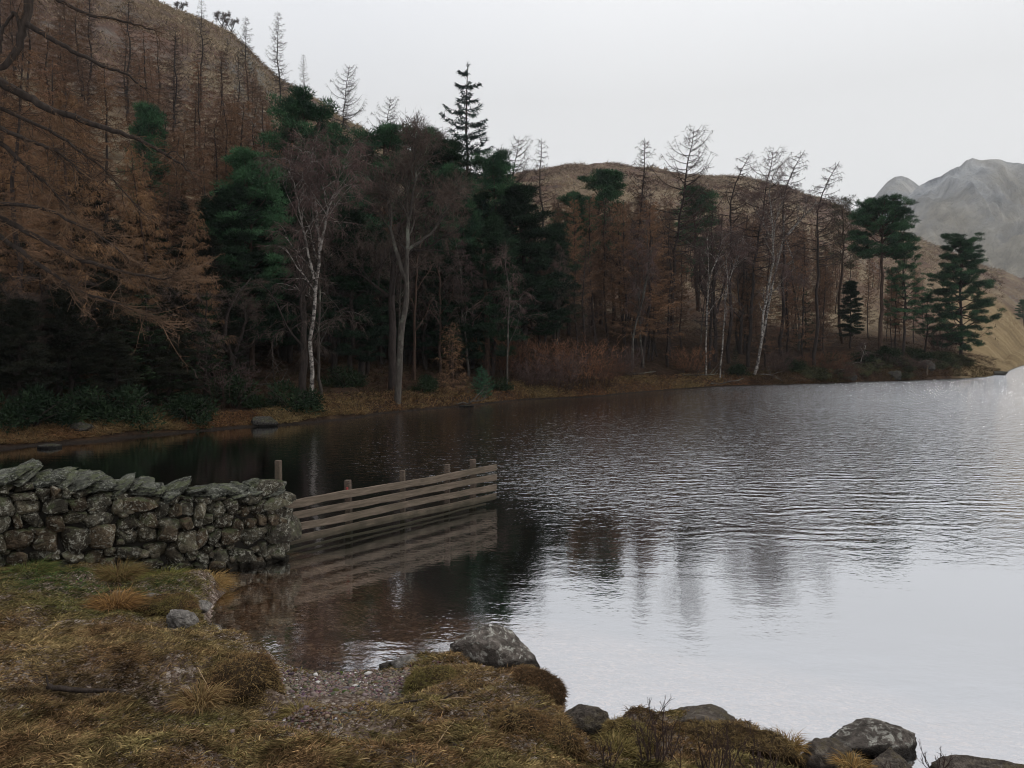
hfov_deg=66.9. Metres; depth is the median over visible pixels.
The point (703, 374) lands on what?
fallen branch
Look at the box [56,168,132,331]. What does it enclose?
pine tree
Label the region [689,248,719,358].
birch tree
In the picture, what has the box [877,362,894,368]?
evergreen bush
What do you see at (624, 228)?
larch tree
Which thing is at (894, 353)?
evergreen bush
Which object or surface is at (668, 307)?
larch tree
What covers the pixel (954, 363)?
evergreen bush
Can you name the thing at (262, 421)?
bank rock
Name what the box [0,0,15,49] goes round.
larch tree
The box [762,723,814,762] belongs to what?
grass tussock
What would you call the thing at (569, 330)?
larch tree
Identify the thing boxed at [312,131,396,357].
pine tree
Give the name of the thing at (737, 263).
birch tree
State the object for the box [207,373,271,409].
evergreen bush
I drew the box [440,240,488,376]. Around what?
tree
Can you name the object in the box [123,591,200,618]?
turf mound
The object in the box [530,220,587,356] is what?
pine tree
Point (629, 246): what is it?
larch tree
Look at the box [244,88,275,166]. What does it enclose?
larch tree
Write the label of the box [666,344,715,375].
twiggy bush
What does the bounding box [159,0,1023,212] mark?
sky
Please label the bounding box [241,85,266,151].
larch tree
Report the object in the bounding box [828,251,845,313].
larch tree
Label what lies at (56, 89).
larch tree
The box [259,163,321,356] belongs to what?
pine tree
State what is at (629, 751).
grass tussock
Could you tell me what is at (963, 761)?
shore rock
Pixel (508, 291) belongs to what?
tree
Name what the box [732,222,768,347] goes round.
larch tree
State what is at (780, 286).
larch tree
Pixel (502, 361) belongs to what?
twiggy bush
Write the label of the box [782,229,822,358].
larch tree
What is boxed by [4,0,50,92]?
larch tree
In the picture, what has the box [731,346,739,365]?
fir tree
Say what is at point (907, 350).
evergreen bush
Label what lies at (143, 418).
evergreen bush
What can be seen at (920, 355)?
evergreen bush
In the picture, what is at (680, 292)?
larch tree
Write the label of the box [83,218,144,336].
pine tree
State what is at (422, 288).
broadleaf tree
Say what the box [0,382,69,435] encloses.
evergreen bush
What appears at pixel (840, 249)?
larch tree
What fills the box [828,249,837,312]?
larch tree
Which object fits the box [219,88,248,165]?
larch tree
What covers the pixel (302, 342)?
broadleaf tree
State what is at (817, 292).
larch tree
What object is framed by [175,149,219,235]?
larch tree
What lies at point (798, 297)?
birch tree
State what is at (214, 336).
broadleaf tree
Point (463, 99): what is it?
spruce tree
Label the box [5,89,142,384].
larch tree
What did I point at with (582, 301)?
larch tree
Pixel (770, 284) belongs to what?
larch tree
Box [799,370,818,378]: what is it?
evergreen bush
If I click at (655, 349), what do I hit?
larch tree
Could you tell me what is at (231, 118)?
larch tree
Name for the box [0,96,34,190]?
larch tree
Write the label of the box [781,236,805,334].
larch tree
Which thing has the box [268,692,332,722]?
grass tussock
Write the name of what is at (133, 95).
larch tree
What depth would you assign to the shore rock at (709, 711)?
4.75 m
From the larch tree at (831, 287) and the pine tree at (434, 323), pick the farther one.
the larch tree at (831, 287)
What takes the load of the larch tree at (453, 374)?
on the hillside
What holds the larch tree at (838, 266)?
on the hillside
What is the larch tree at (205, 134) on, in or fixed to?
on the hillside
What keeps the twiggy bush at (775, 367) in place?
on the hillside
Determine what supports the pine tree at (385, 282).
on the hillside
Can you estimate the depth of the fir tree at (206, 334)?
25.52 m
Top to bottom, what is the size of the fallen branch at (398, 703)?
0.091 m
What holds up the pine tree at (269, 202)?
on the hillside
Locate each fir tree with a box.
[11,279,97,378]
[45,292,101,397]
[86,288,215,409]
[171,289,244,406]
[203,318,263,384]
[225,335,247,378]
[468,364,493,396]
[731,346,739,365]
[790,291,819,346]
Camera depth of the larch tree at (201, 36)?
87.45 m
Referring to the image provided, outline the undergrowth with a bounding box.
[0,311,997,427]
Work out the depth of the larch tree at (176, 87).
71.37 m
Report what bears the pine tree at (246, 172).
on the hillside
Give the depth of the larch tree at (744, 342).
63.61 m
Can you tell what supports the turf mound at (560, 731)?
on the ground at (344, 700)
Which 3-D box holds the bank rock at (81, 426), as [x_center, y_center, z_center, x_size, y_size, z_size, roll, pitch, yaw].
[-11.574,1.184,20.786,0.661,0.335,0.461,0,3,0]
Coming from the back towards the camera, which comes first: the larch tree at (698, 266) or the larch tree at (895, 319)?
the larch tree at (698, 266)
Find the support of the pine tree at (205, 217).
on the hillside
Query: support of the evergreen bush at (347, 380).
on the hillside
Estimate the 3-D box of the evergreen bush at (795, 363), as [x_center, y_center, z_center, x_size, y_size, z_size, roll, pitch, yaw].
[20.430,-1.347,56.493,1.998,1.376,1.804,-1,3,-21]
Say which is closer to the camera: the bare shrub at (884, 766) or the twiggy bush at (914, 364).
the bare shrub at (884, 766)
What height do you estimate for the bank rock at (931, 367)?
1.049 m
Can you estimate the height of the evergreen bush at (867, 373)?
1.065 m
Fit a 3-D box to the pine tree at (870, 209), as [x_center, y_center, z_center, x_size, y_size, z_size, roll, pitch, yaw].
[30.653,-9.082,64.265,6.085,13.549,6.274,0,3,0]
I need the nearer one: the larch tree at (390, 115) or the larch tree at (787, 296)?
the larch tree at (787, 296)
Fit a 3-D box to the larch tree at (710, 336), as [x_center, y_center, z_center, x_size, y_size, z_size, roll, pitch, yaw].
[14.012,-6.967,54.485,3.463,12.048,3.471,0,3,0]
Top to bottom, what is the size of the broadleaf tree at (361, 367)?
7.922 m
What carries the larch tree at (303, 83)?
on the hillside
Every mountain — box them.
[861,176,918,220]
[888,158,1023,277]
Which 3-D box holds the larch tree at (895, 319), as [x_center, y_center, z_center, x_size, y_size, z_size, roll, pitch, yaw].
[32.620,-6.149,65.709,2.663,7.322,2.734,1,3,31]
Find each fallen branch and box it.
[46,675,121,693]
[389,691,463,705]
[454,384,487,404]
[683,362,722,376]
[711,371,744,384]
[760,364,781,380]
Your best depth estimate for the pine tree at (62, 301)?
23.19 m
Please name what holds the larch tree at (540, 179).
on the hillside
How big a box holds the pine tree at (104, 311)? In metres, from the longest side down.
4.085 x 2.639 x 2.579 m
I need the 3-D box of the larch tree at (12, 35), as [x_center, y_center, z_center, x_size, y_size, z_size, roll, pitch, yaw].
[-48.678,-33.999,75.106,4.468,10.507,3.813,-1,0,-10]
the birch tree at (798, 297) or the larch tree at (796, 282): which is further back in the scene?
the larch tree at (796, 282)
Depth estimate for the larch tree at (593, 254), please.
57.46 m
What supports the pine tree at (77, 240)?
on the hillside
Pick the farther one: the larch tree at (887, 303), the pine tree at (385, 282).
the larch tree at (887, 303)
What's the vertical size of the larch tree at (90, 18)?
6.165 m
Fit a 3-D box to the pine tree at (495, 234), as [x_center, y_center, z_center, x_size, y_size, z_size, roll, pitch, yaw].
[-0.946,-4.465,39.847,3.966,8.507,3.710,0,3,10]
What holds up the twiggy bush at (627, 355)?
on the hillside
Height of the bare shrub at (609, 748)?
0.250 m
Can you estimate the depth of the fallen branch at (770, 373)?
53.57 m
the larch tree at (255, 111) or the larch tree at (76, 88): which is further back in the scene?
the larch tree at (255, 111)
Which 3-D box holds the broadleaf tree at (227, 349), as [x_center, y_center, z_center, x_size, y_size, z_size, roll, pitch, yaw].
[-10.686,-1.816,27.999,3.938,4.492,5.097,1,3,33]
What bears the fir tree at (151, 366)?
on the hillside
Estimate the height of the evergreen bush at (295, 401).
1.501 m
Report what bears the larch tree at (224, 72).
on the hillside
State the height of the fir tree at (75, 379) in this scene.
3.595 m
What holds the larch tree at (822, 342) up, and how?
on the hillside
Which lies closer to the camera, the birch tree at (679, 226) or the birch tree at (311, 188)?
the birch tree at (311, 188)
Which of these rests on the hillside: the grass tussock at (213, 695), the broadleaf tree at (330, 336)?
the broadleaf tree at (330, 336)
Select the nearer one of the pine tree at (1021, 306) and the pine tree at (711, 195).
the pine tree at (711, 195)
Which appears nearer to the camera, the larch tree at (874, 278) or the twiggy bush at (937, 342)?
the twiggy bush at (937, 342)
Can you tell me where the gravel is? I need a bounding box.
[217,654,495,746]
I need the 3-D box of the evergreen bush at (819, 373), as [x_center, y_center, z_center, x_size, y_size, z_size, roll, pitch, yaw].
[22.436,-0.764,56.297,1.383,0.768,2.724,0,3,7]
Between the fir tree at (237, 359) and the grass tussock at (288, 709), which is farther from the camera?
the fir tree at (237, 359)
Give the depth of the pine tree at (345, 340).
41.06 m
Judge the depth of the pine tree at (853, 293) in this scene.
65.50 m
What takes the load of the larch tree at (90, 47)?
on the hillside
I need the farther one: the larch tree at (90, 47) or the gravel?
the larch tree at (90, 47)
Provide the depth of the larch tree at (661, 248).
64.73 m
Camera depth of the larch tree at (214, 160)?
52.49 m
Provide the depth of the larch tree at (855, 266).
130.07 m
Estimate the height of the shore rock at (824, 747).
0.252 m
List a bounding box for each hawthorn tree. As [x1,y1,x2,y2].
[173,1,187,9]
[212,11,230,26]
[223,17,238,32]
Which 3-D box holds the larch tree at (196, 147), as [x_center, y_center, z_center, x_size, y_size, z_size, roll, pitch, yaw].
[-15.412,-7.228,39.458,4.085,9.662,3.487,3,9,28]
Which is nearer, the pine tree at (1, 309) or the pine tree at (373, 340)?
the pine tree at (1, 309)
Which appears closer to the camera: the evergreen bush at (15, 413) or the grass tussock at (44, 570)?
the grass tussock at (44, 570)
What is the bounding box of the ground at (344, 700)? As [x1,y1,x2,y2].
[0,563,797,767]
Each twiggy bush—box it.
[175,358,269,409]
[470,330,552,378]
[508,360,553,388]
[513,333,580,378]
[527,346,596,390]
[539,331,624,388]
[586,353,630,385]
[593,343,659,377]
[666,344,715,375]
[760,349,801,374]
[805,349,853,374]
[892,357,925,368]
[904,358,941,368]
[912,325,977,352]
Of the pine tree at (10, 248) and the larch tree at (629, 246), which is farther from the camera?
the larch tree at (629, 246)
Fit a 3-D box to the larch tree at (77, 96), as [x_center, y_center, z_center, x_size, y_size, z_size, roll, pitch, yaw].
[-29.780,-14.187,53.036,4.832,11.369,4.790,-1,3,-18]
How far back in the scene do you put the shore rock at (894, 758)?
4.32 m
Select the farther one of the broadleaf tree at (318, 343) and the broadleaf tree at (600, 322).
the broadleaf tree at (600, 322)
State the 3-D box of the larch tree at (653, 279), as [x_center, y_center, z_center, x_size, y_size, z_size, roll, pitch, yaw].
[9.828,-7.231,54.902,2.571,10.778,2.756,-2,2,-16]
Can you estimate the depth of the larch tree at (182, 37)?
101.56 m
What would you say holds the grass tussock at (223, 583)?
on the ground at (344, 700)
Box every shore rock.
[166,609,198,628]
[197,600,212,612]
[565,704,609,735]
[677,704,735,722]
[799,737,863,767]
[830,718,916,757]
[869,747,911,767]
[930,754,1023,767]
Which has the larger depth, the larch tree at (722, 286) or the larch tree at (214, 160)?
the larch tree at (722, 286)
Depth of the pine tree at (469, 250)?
40.92 m
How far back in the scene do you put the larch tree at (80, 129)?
41.31 m
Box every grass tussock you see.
[0,554,63,577]
[73,583,157,613]
[87,556,157,584]
[133,565,190,583]
[154,672,237,716]
[208,569,243,592]
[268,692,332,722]
[588,728,649,759]
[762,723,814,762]
[822,749,878,767]
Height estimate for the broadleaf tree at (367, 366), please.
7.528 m
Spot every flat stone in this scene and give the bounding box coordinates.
[379,661,390,669]
[389,654,419,667]
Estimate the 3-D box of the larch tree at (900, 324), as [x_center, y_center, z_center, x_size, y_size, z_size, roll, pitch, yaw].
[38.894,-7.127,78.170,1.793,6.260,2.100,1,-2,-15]
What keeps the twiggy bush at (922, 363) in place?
on the hillside
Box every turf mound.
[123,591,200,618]
[192,649,289,706]
[399,663,460,694]
[464,679,515,691]
[487,705,592,763]
[504,663,569,707]
[596,713,660,759]
[681,716,809,767]
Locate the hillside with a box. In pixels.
[0,0,1023,449]
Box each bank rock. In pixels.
[37,443,61,448]
[69,422,94,431]
[251,416,277,426]
[846,372,857,380]
[888,370,901,379]
[916,360,935,370]
[994,371,1007,374]
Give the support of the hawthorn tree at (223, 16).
on the hillside
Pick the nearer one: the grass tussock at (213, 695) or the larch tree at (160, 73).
the grass tussock at (213, 695)
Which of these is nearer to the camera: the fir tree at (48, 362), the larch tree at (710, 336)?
the fir tree at (48, 362)
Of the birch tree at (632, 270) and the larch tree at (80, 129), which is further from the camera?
the birch tree at (632, 270)
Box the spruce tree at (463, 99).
[435,62,522,355]
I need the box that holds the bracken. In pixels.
[0,0,1006,347]
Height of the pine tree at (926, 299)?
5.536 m
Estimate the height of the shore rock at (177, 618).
0.179 m
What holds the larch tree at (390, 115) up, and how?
on the hillside
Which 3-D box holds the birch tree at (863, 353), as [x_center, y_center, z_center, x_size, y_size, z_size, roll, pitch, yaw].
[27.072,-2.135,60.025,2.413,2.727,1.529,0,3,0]
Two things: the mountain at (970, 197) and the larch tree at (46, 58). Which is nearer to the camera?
the larch tree at (46, 58)
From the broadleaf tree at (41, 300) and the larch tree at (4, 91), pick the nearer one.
the broadleaf tree at (41, 300)
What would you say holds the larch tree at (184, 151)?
on the hillside
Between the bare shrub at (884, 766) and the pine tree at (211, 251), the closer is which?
the bare shrub at (884, 766)
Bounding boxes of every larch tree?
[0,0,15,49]
[0,0,27,78]
[0,0,33,69]
[0,0,224,369]
[0,47,93,383]
[0,53,46,258]
[0,68,21,151]
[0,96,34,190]
[0,96,75,301]
[0,168,66,289]
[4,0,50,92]
[5,60,89,252]
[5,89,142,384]
[5,99,63,249]
[10,126,55,248]
[20,24,85,240]
[21,191,49,253]
[32,34,46,119]
[38,0,93,92]
[40,17,77,107]
[42,0,117,148]
[42,22,90,137]
[49,68,150,332]
[57,98,129,254]
[58,94,108,184]
[60,0,108,138]
[62,65,110,170]
[82,0,97,35]
[103,14,144,106]
[103,145,175,363]
[110,0,141,124]
[116,58,171,134]
[119,179,220,365]
[120,29,173,159]
[127,89,155,190]
[127,159,157,266]
[128,108,193,264]
[128,190,182,348]
[137,24,182,111]
[140,126,210,245]
[146,49,168,121]
[158,26,189,154]
[158,36,188,125]
[159,131,195,269]
[159,206,236,384]
[165,141,190,210]
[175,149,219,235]
[176,58,220,185]
[180,23,185,51]
[180,84,207,189]
[180,145,218,230]
[185,0,213,108]
[185,28,190,54]
[186,121,220,210]
[194,116,232,206]
[198,133,225,197]
[202,49,243,139]
[203,95,241,197]
[204,97,246,189]
[209,100,260,188]
[212,44,234,117]
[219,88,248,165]
[223,118,268,170]
[227,50,247,119]
[233,16,262,112]
[239,116,256,146]
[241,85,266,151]
[242,60,254,115]
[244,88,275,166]
[245,64,258,112]
[262,97,274,150]
[262,106,273,152]
[266,12,295,101]
[299,55,310,112]
[327,64,368,138]
[367,96,401,211]
[372,198,395,353]
[434,322,474,391]
[488,135,545,313]
[529,139,557,324]
[538,206,579,341]
[548,201,592,337]
[565,197,594,354]
[566,196,616,350]
[568,239,606,374]
[572,204,612,328]
[576,206,607,332]
[577,198,628,346]
[581,234,603,330]
[586,214,603,330]
[599,200,647,357]
[600,201,640,335]
[605,198,685,366]
[608,200,637,317]
[616,227,634,325]
[619,138,675,344]
[620,193,646,323]
[626,241,681,356]
[627,205,677,329]
[631,239,664,359]
[632,207,668,354]
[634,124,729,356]
[637,225,675,360]
[650,211,688,366]
[653,200,683,322]
[656,246,691,325]
[657,205,692,293]
[664,230,689,325]
[664,240,696,349]
[686,200,733,368]
[688,217,702,293]
[701,151,761,363]
[708,229,738,325]
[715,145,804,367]
[715,225,736,329]
[717,231,763,350]
[726,269,765,351]
[728,218,769,343]
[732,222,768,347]
[733,225,772,334]
[743,239,786,366]
[754,209,785,348]
[755,150,815,356]
[770,231,806,353]
[771,242,790,328]
[774,242,793,323]
[780,228,809,330]
[780,256,802,328]
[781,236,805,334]
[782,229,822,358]
[787,161,851,365]
[788,235,815,335]
[804,238,839,345]
[805,254,839,348]
[809,248,838,355]
[811,254,836,334]
[820,246,838,330]
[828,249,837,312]
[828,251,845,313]
[832,244,840,284]
[832,246,847,281]
[836,260,853,308]
[843,241,858,283]
[851,254,861,280]
[860,260,879,338]
[869,257,879,286]
[875,260,880,289]
[878,280,890,339]
[883,270,901,348]
[883,271,910,348]
[885,275,908,343]
[892,292,909,341]
[902,280,926,343]
[917,275,930,317]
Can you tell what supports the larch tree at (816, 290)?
on the hillside
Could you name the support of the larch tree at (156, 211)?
on the hillside
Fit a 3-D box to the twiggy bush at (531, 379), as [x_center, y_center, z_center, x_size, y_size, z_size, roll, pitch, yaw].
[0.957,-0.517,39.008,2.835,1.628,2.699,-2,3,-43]
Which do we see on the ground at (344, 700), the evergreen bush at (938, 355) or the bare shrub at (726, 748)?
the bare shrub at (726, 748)
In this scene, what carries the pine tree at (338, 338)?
on the hillside
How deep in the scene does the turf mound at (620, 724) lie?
4.61 m
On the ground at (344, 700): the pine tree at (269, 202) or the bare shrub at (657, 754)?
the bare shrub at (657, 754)
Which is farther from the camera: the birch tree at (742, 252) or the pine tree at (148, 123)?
the birch tree at (742, 252)
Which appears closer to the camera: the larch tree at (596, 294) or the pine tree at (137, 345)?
the pine tree at (137, 345)
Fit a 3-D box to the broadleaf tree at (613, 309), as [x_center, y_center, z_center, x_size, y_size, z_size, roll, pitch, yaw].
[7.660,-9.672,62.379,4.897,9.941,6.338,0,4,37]
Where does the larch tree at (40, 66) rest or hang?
on the hillside
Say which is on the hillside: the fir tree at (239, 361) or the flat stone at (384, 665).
the fir tree at (239, 361)
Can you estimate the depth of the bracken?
135.23 m
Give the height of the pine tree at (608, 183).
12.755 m
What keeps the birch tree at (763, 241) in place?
on the hillside
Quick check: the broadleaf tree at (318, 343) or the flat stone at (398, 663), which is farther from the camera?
the broadleaf tree at (318, 343)
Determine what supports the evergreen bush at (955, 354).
on the hillside
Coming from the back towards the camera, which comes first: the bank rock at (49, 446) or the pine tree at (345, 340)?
the pine tree at (345, 340)
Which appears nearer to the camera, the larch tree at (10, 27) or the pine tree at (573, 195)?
the pine tree at (573, 195)
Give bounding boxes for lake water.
[0,366,1023,767]
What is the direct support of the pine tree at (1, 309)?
on the hillside
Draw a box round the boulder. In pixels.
[449,624,539,668]
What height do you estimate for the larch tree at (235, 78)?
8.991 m
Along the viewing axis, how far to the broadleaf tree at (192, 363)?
28.63 m
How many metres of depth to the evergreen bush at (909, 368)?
61.22 m
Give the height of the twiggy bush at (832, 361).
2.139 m
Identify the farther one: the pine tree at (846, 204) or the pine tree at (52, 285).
the pine tree at (846, 204)
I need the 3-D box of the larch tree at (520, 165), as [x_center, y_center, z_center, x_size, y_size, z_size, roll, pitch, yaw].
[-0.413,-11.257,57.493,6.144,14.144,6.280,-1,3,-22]
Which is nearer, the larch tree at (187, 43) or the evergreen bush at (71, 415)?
the evergreen bush at (71, 415)
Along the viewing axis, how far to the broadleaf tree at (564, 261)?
49.32 m
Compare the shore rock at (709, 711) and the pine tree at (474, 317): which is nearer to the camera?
the shore rock at (709, 711)
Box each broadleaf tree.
[0,273,100,395]
[0,274,86,400]
[6,182,122,274]
[16,272,92,391]
[140,276,284,376]
[180,317,241,384]
[183,316,235,398]
[247,218,336,397]
[277,198,377,375]
[283,251,372,394]
[289,184,365,363]
[308,206,401,374]
[322,164,470,390]
[339,206,383,363]
[341,220,389,373]
[351,107,483,403]
[391,237,463,368]
[395,230,445,380]
[396,250,438,359]
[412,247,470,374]
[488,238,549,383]
[527,239,554,351]
[529,232,576,338]
[576,214,617,324]
[589,207,622,324]
[594,221,672,348]
[597,214,677,346]
[679,213,748,361]
[684,241,723,326]
[710,216,766,329]
[717,238,765,353]
[771,249,796,334]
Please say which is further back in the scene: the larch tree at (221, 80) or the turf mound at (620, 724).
the larch tree at (221, 80)
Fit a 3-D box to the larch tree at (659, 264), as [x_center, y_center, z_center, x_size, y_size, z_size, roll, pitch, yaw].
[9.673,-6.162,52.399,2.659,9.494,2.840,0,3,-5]
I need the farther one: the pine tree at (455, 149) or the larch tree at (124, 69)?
the larch tree at (124, 69)
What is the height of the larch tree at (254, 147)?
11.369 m
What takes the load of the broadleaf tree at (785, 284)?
on the hillside
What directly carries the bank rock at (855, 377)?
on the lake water
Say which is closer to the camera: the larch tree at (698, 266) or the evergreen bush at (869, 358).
the evergreen bush at (869, 358)
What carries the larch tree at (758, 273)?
on the hillside
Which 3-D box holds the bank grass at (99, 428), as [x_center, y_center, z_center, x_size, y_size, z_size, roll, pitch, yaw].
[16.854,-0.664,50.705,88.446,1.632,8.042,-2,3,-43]
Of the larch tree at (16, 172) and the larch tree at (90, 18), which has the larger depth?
the larch tree at (90, 18)
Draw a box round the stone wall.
[0,458,301,574]
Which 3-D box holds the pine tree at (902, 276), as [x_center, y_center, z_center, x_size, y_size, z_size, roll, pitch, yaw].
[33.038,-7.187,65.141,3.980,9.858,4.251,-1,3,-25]
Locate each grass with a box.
[0,360,1000,444]
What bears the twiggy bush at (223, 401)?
on the hillside
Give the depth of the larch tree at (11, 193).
24.16 m
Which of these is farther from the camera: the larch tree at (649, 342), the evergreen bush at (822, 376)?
the evergreen bush at (822, 376)
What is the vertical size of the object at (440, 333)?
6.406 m
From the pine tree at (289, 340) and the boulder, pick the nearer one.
the boulder
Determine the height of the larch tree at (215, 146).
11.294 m
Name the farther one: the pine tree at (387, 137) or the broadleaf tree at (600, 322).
the broadleaf tree at (600, 322)
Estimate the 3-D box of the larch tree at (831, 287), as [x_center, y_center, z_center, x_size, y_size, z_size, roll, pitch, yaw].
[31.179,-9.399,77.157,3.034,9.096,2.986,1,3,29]
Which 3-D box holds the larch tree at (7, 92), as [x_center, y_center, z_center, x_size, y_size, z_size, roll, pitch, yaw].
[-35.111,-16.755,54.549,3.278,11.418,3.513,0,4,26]
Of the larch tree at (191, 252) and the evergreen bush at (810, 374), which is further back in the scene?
the evergreen bush at (810, 374)
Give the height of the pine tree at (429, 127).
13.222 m
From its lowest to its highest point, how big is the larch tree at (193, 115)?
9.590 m
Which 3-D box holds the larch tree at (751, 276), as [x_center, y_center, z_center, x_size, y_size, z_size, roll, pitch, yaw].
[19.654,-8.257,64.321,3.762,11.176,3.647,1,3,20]
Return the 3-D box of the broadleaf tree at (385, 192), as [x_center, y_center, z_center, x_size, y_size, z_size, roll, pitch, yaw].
[-3.528,-4.785,30.083,5.292,11.342,4.493,0,3,0]
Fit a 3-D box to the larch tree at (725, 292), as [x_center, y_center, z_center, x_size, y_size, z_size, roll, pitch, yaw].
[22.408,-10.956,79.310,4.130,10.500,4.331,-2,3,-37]
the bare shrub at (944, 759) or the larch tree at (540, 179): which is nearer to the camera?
the bare shrub at (944, 759)
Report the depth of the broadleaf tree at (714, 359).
57.66 m
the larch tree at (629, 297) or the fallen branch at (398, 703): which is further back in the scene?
the larch tree at (629, 297)
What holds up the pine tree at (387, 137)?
on the hillside
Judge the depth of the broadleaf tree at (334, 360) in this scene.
33.29 m
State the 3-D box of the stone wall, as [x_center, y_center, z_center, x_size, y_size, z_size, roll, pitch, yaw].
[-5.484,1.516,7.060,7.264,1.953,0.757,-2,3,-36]
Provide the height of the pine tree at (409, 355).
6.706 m
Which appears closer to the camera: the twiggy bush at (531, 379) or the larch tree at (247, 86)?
the twiggy bush at (531, 379)
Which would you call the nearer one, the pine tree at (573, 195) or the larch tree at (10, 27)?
the pine tree at (573, 195)
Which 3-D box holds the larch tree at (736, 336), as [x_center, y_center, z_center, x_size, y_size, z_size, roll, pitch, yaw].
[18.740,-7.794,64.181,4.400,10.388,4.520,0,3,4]
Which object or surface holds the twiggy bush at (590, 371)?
on the hillside
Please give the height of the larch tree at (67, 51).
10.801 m
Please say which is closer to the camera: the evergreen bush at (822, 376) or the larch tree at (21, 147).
the larch tree at (21, 147)
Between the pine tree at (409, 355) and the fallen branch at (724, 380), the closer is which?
the pine tree at (409, 355)
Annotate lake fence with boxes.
[275,459,496,552]
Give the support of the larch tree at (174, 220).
on the hillside
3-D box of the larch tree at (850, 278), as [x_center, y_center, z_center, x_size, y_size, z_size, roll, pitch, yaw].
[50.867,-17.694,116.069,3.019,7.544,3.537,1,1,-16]
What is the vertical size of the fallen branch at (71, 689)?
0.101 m
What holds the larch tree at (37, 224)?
on the hillside
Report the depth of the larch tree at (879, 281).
129.86 m
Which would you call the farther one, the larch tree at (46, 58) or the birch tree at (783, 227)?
the birch tree at (783, 227)
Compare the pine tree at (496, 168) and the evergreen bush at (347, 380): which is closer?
the evergreen bush at (347, 380)
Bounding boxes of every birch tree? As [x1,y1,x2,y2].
[251,119,387,399]
[382,221,420,364]
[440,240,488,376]
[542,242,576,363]
[617,228,652,367]
[623,212,667,367]
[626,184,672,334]
[678,223,758,375]
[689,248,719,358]
[710,225,759,378]
[733,222,756,331]
[735,159,797,374]
[749,184,830,370]
[774,228,816,350]
[813,255,836,337]
[851,340,871,364]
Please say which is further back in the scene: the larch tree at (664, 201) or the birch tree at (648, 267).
the larch tree at (664, 201)
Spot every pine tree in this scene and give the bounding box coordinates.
[0,188,42,319]
[0,272,26,394]
[14,252,106,384]
[28,287,98,399]
[55,219,118,346]
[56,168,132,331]
[71,272,139,380]
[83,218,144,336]
[115,99,192,244]
[118,214,175,352]
[127,197,194,320]
[133,236,178,350]
[140,326,204,405]
[143,233,260,372]
[145,272,218,385]
[176,193,268,357]
[194,182,294,363]
[197,145,297,368]
[199,182,297,371]
[200,186,299,356]
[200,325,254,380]
[243,164,330,360]
[254,84,377,350]
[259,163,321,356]
[263,218,331,363]
[275,213,339,351]
[309,218,357,355]
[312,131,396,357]
[312,200,388,376]
[322,206,362,344]
[345,120,430,351]
[349,225,415,363]
[361,164,389,336]
[371,231,432,364]
[376,243,442,365]
[387,124,438,336]
[411,251,485,372]
[416,127,454,352]
[417,135,501,361]
[417,162,484,363]
[429,245,483,366]
[453,249,502,366]
[458,147,532,359]
[462,213,530,377]
[484,182,577,369]
[526,261,542,326]
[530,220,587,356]
[547,190,600,336]
[566,167,627,322]
[664,185,736,311]
[820,195,863,343]
[836,280,864,348]
[845,192,921,349]
[883,242,931,353]
[911,293,942,352]
[920,232,1006,354]
[1013,299,1023,324]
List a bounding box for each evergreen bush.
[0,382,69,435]
[32,384,130,426]
[71,381,166,433]
[162,392,221,430]
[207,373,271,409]
[250,378,325,414]
[320,365,369,387]
[405,373,439,392]
[486,376,514,390]
[725,363,750,375]
[779,357,806,371]
[792,367,808,372]
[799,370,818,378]
[805,364,835,375]
[813,369,830,375]
[814,372,834,380]
[845,350,877,363]
[852,365,872,376]
[856,361,881,372]
[863,357,880,364]
[873,345,904,361]
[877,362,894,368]
[898,346,923,353]
[900,372,914,378]
[902,365,915,371]
[907,348,936,360]
[928,352,949,359]
[934,352,951,364]
[948,352,961,359]
[948,359,963,369]
[955,356,977,365]
[961,359,971,365]
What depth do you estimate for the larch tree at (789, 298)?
81.76 m
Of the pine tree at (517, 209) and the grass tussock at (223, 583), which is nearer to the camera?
the grass tussock at (223, 583)
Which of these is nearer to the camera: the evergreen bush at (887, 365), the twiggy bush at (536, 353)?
the twiggy bush at (536, 353)
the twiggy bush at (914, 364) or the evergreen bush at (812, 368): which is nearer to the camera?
the evergreen bush at (812, 368)
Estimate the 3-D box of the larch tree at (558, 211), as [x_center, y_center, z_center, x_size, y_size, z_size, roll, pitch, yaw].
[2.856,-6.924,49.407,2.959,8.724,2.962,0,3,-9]
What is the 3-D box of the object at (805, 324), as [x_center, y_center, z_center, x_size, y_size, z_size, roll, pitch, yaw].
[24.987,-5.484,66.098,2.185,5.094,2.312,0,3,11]
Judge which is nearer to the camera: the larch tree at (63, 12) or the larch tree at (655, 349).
the larch tree at (655, 349)
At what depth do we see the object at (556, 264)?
44.62 m
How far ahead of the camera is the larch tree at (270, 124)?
73.48 m
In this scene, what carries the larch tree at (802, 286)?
on the hillside
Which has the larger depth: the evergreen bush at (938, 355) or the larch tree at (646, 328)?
the evergreen bush at (938, 355)
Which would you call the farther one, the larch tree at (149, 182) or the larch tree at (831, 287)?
the larch tree at (831, 287)
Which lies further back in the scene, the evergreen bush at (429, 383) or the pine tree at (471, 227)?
the pine tree at (471, 227)
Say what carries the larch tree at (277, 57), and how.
on the hillside
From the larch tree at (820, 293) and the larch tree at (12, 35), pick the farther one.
the larch tree at (12, 35)
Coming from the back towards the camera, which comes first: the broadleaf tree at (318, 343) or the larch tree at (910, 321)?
the larch tree at (910, 321)
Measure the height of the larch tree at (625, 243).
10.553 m
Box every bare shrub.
[592,733,622,767]
[630,696,686,763]
[664,718,750,767]
[737,734,779,767]
[875,756,890,767]
[916,739,955,767]
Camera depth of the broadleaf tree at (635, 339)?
55.41 m

